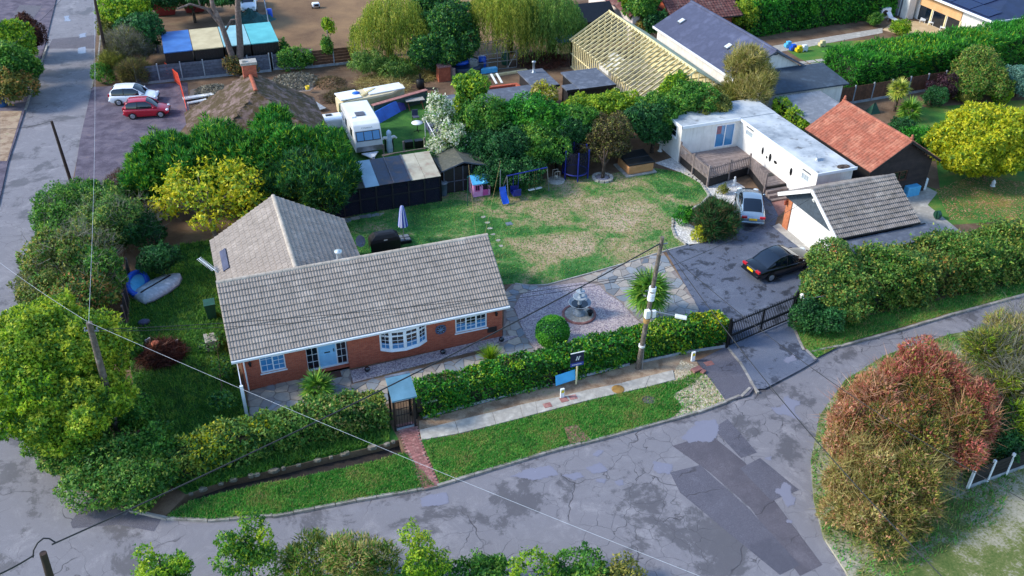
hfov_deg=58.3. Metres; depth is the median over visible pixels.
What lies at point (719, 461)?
road patch
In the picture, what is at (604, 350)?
front hedge
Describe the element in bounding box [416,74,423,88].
incinerator
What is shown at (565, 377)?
blue banner
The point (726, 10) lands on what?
brown roof house
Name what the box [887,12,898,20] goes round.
sun lounger
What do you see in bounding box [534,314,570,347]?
topiary bush
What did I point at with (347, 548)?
bush
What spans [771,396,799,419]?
puddle
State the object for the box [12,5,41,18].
frontage slab
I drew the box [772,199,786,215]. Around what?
brick strip
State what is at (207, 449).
front hedge
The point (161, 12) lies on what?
skip
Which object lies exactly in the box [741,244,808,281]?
black car
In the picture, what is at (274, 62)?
panel fence
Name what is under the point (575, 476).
puddle
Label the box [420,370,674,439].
footpath
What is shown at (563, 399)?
access cover
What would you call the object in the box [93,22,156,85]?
grey thicket
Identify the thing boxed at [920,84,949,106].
bush
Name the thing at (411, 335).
bow window
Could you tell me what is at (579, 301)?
fountain
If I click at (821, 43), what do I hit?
toy
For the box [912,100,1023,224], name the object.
lawn
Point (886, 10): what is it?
heat pump
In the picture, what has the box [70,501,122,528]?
road patch
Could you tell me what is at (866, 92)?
panel fence
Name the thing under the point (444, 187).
water butt
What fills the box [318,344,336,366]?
door
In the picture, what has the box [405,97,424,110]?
picnic bench
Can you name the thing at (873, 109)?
green cover
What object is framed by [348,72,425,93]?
brushwood heap
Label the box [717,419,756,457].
road patch
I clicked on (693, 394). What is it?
gravel weeds
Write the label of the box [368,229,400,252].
covered barbecue
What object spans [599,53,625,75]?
insulation stack
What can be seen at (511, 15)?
willow
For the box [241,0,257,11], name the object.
white pickup
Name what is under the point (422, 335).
bow window
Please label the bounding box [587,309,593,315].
garden pot
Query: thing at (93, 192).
overhead wire
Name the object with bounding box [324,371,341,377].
doormat
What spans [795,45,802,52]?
toy
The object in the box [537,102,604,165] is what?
screen tree
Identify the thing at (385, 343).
bow window
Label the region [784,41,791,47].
toy
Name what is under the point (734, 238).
overhead wire
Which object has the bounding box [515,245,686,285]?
lawn edging
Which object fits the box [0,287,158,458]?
lime tree
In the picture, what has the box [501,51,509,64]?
barrel
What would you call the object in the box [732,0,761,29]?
hedge end
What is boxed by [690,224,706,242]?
bush
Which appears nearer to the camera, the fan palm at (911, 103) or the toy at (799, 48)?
the fan palm at (911, 103)
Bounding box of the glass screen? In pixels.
[895,0,903,15]
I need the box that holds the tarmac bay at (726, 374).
[697,348,753,399]
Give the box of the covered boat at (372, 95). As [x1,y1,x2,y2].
[334,82,404,111]
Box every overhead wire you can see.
[0,554,33,574]
[12,0,60,45]
[52,243,659,544]
[89,29,94,307]
[91,323,698,575]
[94,273,650,329]
[99,274,652,331]
[658,197,812,271]
[662,242,941,575]
[662,247,1022,499]
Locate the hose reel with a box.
[933,210,941,218]
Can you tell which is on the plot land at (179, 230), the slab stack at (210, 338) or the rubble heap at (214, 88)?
the rubble heap at (214, 88)
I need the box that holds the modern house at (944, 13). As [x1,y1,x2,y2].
[913,0,1023,30]
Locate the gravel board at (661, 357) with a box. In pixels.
[423,345,724,418]
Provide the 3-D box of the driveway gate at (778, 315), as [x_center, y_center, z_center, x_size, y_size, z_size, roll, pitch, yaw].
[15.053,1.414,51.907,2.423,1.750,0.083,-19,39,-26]
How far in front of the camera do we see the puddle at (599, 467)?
43.10 m
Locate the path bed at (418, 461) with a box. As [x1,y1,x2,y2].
[397,426,436,489]
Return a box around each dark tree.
[149,0,242,22]
[406,0,481,69]
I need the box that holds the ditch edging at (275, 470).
[188,440,394,495]
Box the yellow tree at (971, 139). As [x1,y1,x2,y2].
[921,100,1023,178]
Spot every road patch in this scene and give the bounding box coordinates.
[47,35,95,48]
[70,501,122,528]
[117,512,160,530]
[670,465,799,574]
[673,438,821,575]
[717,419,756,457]
[740,458,798,500]
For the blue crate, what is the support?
on the side path at (923, 210)
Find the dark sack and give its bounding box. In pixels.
[138,319,149,325]
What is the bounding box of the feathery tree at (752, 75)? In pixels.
[713,39,779,104]
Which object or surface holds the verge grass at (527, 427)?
on the plot land at (179, 230)
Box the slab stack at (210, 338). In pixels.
[203,332,219,351]
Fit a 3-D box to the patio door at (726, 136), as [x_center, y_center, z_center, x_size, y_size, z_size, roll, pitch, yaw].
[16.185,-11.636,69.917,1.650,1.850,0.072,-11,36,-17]
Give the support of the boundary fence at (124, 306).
on the plot land at (179, 230)
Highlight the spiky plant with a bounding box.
[475,343,502,360]
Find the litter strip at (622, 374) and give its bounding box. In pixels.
[419,348,697,430]
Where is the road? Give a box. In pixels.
[0,0,1023,575]
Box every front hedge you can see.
[148,388,392,487]
[412,309,729,419]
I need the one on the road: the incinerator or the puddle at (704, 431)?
the puddle at (704, 431)
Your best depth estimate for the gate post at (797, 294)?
52.08 m
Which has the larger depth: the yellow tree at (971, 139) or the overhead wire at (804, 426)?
the yellow tree at (971, 139)
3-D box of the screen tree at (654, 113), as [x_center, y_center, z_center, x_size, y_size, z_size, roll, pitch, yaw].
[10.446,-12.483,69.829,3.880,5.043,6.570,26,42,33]
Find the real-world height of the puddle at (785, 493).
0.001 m
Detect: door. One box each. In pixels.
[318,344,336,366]
[714,123,735,147]
[788,203,832,251]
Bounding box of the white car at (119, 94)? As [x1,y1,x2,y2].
[108,83,159,105]
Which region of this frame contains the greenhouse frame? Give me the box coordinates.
[469,39,516,69]
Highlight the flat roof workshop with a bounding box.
[436,61,559,128]
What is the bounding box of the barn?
[805,95,940,190]
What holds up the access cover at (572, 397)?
on the footpath
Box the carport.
[771,91,838,134]
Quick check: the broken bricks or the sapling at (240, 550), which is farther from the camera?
the broken bricks
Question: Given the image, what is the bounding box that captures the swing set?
[499,167,548,204]
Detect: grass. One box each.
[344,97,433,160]
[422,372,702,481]
[422,383,685,482]
[795,282,1023,356]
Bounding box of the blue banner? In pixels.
[555,369,574,385]
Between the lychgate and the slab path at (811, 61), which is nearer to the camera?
the lychgate
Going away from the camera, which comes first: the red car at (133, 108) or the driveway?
the driveway
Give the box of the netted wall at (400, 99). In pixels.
[371,89,427,112]
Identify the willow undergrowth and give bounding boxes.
[346,48,421,79]
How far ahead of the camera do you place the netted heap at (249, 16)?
96.10 m
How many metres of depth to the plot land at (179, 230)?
77.71 m
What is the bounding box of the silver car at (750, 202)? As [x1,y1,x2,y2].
[734,187,765,223]
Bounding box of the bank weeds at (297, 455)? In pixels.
[173,423,391,491]
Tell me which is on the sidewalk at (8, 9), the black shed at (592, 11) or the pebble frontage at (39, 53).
the pebble frontage at (39, 53)
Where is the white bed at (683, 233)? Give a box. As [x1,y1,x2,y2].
[674,219,713,244]
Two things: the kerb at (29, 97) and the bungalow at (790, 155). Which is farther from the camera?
the kerb at (29, 97)
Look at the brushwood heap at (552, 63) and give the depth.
86.58 m
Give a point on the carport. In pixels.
(814, 106)
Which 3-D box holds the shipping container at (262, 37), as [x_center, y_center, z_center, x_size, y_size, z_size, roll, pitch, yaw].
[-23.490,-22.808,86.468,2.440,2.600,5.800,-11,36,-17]
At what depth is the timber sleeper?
84.49 m
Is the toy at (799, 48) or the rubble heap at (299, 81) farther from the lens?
the toy at (799, 48)
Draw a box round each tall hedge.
[732,0,898,36]
[822,14,1023,87]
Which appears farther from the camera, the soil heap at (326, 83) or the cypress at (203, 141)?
the soil heap at (326, 83)
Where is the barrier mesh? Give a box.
[164,62,186,110]
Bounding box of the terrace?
[883,19,941,37]
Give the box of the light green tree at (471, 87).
[451,67,491,113]
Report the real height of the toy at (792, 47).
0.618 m
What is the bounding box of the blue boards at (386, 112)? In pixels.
[375,101,405,122]
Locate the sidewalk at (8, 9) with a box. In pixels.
[0,0,55,197]
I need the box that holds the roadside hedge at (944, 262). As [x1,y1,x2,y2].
[838,212,1023,319]
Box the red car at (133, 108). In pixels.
[122,96,170,119]
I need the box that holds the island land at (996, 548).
[811,331,1023,575]
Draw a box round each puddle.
[77,47,85,53]
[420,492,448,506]
[510,465,557,479]
[562,472,583,479]
[586,462,606,473]
[593,450,602,456]
[596,478,605,483]
[615,479,623,485]
[652,461,672,474]
[681,419,718,442]
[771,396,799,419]
[775,482,795,522]
[784,354,796,363]
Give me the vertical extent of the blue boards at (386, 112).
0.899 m
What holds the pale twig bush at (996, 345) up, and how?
on the island land at (996, 548)
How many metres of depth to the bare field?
96.52 m
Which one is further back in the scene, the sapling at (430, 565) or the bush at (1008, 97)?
the bush at (1008, 97)
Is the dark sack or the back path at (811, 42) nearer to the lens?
the dark sack
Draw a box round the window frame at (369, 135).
[355,129,380,141]
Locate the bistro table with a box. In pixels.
[411,120,422,130]
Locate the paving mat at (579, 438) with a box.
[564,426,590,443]
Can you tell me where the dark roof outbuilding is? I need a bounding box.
[757,63,848,108]
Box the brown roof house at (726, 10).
[656,0,742,22]
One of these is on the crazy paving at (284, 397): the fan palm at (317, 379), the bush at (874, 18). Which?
the fan palm at (317, 379)
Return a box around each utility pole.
[32,538,55,575]
[50,120,72,183]
[84,321,121,436]
[93,0,109,72]
[635,236,686,369]
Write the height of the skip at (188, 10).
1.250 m
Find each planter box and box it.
[404,139,413,148]
[414,138,423,147]
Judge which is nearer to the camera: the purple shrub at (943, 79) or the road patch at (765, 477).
the road patch at (765, 477)
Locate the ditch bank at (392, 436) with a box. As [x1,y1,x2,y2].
[174,426,397,493]
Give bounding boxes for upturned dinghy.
[130,273,182,304]
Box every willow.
[345,0,428,63]
[467,0,547,66]
[515,0,589,64]
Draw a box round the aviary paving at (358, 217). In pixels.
[344,213,383,222]
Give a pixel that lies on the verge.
(337, 500)
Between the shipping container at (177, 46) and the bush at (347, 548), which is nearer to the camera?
the bush at (347, 548)
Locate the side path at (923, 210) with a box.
[907,187,960,231]
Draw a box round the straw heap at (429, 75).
[405,68,437,81]
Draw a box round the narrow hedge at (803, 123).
[771,95,809,130]
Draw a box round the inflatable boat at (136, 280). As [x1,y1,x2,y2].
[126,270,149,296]
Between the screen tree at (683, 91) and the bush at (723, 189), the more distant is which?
the screen tree at (683, 91)
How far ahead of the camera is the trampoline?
66.56 m
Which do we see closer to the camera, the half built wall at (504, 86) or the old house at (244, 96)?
the old house at (244, 96)
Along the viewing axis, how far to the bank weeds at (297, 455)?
43.26 m
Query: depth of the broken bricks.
48.90 m
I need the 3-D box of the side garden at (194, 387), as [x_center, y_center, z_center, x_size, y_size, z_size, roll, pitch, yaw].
[-18.034,2.761,51.002,7.382,0.020,20.998,-16,38,-23]
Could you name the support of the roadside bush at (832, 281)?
on the plot land at (179, 230)
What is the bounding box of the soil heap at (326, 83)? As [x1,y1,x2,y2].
[314,73,346,89]
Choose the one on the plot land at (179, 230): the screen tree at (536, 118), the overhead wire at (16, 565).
the screen tree at (536, 118)
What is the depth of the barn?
65.09 m
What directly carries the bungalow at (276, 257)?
on the plot land at (179, 230)
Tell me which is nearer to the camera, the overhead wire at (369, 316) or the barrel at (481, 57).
the overhead wire at (369, 316)
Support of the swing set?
on the lawn at (497, 219)
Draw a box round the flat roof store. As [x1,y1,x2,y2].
[561,68,616,104]
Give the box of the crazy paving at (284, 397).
[248,255,698,417]
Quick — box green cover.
[866,103,879,114]
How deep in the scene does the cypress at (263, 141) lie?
61.10 m
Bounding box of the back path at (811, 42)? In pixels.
[773,28,882,51]
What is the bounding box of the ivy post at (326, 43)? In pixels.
[319,16,337,63]
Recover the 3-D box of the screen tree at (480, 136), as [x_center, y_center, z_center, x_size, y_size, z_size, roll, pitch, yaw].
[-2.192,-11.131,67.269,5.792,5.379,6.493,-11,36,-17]
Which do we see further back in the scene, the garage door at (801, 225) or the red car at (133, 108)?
the red car at (133, 108)
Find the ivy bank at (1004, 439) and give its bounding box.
[978,405,1023,463]
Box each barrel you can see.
[266,8,272,16]
[478,55,485,67]
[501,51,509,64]
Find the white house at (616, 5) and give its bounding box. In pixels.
[589,0,661,43]
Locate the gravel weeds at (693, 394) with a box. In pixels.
[667,371,722,416]
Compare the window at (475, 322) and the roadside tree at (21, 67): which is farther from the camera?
the roadside tree at (21, 67)
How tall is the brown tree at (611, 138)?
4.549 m
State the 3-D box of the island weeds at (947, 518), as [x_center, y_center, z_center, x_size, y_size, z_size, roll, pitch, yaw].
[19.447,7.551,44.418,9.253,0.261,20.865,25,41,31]
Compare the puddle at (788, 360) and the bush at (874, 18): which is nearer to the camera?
the puddle at (788, 360)
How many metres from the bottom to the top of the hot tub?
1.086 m
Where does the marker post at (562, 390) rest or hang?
on the plot land at (179, 230)
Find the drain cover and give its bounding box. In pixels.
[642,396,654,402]
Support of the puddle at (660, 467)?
on the road
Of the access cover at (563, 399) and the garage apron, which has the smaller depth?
the access cover at (563, 399)
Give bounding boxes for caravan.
[341,100,382,158]
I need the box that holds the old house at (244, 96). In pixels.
[184,58,326,194]
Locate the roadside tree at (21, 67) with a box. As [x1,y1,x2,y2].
[0,17,45,105]
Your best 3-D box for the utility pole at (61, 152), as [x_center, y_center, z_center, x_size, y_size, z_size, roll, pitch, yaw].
[-31.308,-9.132,64.025,0.335,5.462,0.253,-11,36,-17]
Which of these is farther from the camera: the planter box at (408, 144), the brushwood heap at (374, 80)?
the brushwood heap at (374, 80)
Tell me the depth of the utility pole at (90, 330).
41.15 m
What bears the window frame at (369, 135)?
in the caravan
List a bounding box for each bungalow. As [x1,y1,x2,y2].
[197,194,509,390]
[662,98,857,189]
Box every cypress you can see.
[115,125,189,207]
[152,111,260,203]
[218,101,317,206]
[272,120,362,214]
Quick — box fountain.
[562,286,595,324]
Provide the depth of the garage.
57.57 m
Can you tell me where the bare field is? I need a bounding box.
[267,0,573,70]
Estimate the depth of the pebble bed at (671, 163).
66.92 m
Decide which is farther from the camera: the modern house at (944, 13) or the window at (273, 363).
the modern house at (944, 13)
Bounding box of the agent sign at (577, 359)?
[570,351,584,383]
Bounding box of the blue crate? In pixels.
[904,183,920,196]
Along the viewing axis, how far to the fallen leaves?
65.65 m
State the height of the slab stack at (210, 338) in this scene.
0.650 m
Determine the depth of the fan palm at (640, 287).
51.64 m
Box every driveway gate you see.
[729,308,764,344]
[761,296,795,331]
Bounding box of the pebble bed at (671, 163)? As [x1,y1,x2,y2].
[656,158,744,203]
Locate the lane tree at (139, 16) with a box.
[94,0,165,51]
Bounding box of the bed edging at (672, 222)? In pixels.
[671,172,709,244]
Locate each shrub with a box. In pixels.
[16,419,181,514]
[102,167,165,208]
[132,331,190,373]
[134,238,183,274]
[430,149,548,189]
[529,79,559,102]
[561,88,639,116]
[787,292,846,334]
[887,115,931,149]
[925,71,960,98]
[947,43,1015,101]
[1005,64,1023,96]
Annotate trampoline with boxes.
[562,142,589,181]
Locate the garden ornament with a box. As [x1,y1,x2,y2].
[658,141,663,151]
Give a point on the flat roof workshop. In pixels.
(528, 78)
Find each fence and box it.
[120,258,129,323]
[134,53,271,84]
[271,51,312,69]
[310,47,354,67]
[415,368,570,418]
[839,70,955,103]
[966,451,1023,489]
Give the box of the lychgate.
[385,371,416,431]
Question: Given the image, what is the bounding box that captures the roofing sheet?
[316,102,325,109]
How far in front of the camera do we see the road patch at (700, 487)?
40.81 m
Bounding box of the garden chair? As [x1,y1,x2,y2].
[412,109,419,120]
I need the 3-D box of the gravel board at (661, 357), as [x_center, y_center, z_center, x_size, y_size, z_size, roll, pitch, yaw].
[3.615,4.738,48.340,17.304,0.160,0.396,-11,36,-17]
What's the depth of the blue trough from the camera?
84.70 m
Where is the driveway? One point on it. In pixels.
(722, 273)
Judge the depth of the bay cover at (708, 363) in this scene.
49.57 m
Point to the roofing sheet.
(320, 106)
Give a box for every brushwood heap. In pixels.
[317,82,362,103]
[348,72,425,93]
[506,46,575,70]
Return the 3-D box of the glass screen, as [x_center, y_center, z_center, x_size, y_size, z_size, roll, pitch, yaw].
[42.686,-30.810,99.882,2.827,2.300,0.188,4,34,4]
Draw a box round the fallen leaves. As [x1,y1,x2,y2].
[936,176,1023,219]
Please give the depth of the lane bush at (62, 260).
51.45 m
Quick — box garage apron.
[773,224,809,249]
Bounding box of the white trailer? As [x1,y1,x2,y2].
[322,112,341,128]
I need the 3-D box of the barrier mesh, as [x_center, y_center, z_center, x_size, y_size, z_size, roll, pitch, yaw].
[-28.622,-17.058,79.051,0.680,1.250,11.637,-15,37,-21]
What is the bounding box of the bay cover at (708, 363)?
[704,361,713,365]
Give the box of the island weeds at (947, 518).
[811,333,1021,575]
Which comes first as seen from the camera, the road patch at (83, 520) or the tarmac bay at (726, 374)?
the road patch at (83, 520)
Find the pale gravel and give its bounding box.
[668,360,724,416]
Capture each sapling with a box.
[130,542,195,575]
[207,507,281,575]
[395,517,453,575]
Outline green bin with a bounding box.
[203,298,216,318]
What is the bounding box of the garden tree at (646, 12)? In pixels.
[617,0,667,37]
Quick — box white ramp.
[424,121,440,141]
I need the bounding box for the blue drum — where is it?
[0,96,6,107]
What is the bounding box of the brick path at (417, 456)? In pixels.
[396,421,438,488]
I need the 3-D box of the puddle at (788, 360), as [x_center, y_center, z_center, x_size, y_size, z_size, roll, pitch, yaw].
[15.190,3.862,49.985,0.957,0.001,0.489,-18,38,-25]
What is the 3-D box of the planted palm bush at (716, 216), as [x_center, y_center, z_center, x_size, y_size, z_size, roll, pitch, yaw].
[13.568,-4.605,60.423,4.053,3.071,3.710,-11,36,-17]
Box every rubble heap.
[189,83,227,98]
[271,70,319,91]
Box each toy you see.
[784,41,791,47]
[789,44,796,50]
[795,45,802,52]
[802,44,807,51]
[818,40,825,46]
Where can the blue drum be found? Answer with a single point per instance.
(3, 104)
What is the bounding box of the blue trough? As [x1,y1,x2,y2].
[481,66,497,73]
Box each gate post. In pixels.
[725,317,732,347]
[791,290,799,318]
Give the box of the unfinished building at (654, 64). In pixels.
[569,10,722,96]
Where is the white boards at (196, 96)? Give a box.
[182,93,213,103]
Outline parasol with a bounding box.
[398,205,411,244]
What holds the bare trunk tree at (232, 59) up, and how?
on the plot land at (179, 230)
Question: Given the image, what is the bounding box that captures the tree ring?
[592,172,612,182]
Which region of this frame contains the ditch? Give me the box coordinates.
[189,446,401,500]
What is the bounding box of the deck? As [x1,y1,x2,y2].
[678,142,787,201]
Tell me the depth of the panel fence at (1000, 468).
42.27 m
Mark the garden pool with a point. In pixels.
(463, 67)
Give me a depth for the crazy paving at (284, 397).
51.68 m
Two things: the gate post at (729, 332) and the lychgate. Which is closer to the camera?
the lychgate
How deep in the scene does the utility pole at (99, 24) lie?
80.65 m
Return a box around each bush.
[2,211,134,318]
[10,10,49,56]
[27,172,169,253]
[275,525,405,575]
[445,540,647,575]
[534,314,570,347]
[672,205,695,225]
[688,193,745,243]
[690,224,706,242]
[715,182,730,193]
[793,236,877,323]
[808,411,971,569]
[811,327,1020,478]
[866,11,885,25]
[888,18,912,34]
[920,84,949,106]
[951,288,1023,450]
[957,91,974,102]
[990,88,1015,103]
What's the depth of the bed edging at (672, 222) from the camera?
64.44 m
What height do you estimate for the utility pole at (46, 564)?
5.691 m
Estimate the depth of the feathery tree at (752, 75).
73.09 m
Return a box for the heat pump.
[880,7,891,19]
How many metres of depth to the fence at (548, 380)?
46.92 m
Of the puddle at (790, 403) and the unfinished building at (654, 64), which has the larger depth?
the unfinished building at (654, 64)
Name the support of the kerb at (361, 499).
on the road
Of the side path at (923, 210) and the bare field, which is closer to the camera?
the side path at (923, 210)
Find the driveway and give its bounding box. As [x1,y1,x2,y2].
[665,191,812,346]
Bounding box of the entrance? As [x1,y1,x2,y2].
[729,321,816,388]
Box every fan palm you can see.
[295,368,336,399]
[621,266,675,316]
[886,76,912,111]
[896,95,924,121]
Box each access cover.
[543,402,551,407]
[559,397,568,402]
[569,394,576,399]
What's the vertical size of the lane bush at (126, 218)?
4.844 m
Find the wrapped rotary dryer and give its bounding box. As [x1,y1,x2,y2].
[382,130,396,152]
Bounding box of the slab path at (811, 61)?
[800,59,824,64]
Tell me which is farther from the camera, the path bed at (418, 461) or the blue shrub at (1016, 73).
the blue shrub at (1016, 73)
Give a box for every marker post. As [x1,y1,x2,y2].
[560,388,564,397]
[690,351,695,361]
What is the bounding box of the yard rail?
[382,137,425,155]
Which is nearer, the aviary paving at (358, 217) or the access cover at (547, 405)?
the access cover at (547, 405)
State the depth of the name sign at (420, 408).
45.25 m
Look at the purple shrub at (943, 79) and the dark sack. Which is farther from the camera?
the purple shrub at (943, 79)
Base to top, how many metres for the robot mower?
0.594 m
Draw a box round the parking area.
[74,82,188,189]
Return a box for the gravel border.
[350,336,516,382]
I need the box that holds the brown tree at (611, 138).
[579,109,634,177]
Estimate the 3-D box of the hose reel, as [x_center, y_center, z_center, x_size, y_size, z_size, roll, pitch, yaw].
[29.192,-5.028,62.920,0.360,0.607,0.560,-11,36,-17]
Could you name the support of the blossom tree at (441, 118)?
on the plot land at (179, 230)
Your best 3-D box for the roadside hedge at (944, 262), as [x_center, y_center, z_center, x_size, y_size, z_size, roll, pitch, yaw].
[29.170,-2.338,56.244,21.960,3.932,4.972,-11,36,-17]
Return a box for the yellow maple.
[142,154,267,236]
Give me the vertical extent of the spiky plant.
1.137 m
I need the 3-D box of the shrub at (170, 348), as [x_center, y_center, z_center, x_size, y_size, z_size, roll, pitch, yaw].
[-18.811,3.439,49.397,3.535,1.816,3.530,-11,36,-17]
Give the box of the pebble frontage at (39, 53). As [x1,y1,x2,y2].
[18,50,41,96]
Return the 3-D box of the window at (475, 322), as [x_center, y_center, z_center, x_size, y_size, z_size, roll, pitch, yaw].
[-2.233,1.824,50.071,1.910,1.270,0.170,-11,36,-17]
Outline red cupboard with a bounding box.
[436,62,455,81]
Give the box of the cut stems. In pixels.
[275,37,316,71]
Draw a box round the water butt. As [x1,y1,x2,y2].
[441,180,447,196]
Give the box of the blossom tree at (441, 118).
[422,88,475,155]
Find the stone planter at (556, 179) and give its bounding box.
[547,169,564,184]
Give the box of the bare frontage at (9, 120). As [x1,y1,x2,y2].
[0,111,21,160]
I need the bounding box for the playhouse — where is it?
[467,174,489,196]
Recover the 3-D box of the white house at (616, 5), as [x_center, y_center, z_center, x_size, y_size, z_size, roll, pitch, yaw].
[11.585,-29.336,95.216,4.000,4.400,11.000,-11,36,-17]
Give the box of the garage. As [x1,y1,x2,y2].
[777,173,941,257]
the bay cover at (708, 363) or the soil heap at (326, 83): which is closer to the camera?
the bay cover at (708, 363)
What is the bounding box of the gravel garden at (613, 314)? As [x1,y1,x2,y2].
[514,282,639,349]
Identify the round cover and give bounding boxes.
[612,385,624,393]
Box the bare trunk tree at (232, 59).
[177,0,259,75]
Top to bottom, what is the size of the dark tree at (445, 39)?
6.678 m
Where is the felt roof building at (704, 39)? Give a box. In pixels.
[653,0,805,83]
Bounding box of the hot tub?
[614,149,656,177]
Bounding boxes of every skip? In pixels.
[153,5,175,15]
[183,4,204,12]
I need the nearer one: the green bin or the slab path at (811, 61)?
the green bin
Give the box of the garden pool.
[452,56,483,75]
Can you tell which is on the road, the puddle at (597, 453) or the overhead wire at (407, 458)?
the puddle at (597, 453)
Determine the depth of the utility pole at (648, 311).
46.71 m
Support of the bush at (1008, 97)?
on the lawn at (932, 115)
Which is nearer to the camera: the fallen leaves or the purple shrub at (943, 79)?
the fallen leaves
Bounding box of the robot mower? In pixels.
[311,2,319,7]
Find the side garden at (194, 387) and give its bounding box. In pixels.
[129,241,253,435]
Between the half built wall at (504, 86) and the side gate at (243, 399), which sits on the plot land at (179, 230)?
the half built wall at (504, 86)
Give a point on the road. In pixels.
(646, 510)
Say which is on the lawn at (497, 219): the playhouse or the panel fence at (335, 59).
the playhouse
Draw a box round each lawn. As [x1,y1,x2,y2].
[347,168,706,284]
[788,38,885,62]
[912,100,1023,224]
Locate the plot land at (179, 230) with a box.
[35,0,1023,515]
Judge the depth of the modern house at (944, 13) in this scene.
93.24 m
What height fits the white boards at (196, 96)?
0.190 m
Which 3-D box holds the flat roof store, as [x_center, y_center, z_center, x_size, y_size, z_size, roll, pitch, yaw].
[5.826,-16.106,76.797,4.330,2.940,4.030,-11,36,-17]
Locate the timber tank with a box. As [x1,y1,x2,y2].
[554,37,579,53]
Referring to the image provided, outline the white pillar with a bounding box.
[900,0,916,18]
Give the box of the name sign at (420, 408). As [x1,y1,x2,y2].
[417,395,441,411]
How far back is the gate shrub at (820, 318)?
51.32 m
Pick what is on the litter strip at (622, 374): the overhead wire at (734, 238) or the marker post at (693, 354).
the marker post at (693, 354)
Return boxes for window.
[259,354,287,374]
[379,333,390,350]
[390,331,405,350]
[405,327,418,348]
[418,325,426,344]
[435,325,445,333]
[455,313,487,334]
[671,124,677,138]
[745,128,753,139]
[801,171,809,183]
[894,170,907,180]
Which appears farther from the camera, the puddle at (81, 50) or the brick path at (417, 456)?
the puddle at (81, 50)
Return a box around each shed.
[319,151,441,217]
[432,147,485,192]
[554,1,617,42]
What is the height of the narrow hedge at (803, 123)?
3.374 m
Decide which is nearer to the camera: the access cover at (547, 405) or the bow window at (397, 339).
the access cover at (547, 405)
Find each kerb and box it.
[24,45,47,110]
[91,36,100,88]
[129,342,758,522]
[793,325,816,360]
[812,293,1023,351]
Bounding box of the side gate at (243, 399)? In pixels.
[237,364,248,415]
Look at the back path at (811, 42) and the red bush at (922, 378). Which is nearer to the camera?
the red bush at (922, 378)
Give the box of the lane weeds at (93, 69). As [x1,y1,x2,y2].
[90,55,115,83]
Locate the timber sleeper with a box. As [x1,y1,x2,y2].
[484,69,527,77]
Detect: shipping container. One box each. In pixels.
[161,30,196,76]
[189,27,226,75]
[218,24,251,57]
[244,22,278,69]
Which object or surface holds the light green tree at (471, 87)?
on the plot land at (179, 230)
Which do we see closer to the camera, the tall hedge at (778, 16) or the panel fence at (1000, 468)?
the panel fence at (1000, 468)
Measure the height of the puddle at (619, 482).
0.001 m
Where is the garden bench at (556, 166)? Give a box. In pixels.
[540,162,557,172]
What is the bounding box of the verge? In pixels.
[166,453,419,518]
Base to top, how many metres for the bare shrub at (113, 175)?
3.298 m
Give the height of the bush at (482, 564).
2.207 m
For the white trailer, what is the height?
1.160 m
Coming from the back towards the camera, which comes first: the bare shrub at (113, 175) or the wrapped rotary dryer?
the wrapped rotary dryer
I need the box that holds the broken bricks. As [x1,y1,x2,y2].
[691,366,705,373]
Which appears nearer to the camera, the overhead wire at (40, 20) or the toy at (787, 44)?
the overhead wire at (40, 20)
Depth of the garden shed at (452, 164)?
64.91 m
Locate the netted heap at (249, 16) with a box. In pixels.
[230,8,275,23]
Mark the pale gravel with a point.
(682, 368)
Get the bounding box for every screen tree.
[447,93,525,160]
[494,89,572,166]
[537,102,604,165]
[621,90,686,152]
[656,69,733,114]
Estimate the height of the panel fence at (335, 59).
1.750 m
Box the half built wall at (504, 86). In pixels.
[489,83,519,89]
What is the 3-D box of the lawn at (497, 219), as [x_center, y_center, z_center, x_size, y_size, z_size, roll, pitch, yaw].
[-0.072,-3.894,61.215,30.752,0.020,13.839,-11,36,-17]
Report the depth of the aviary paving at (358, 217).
62.38 m

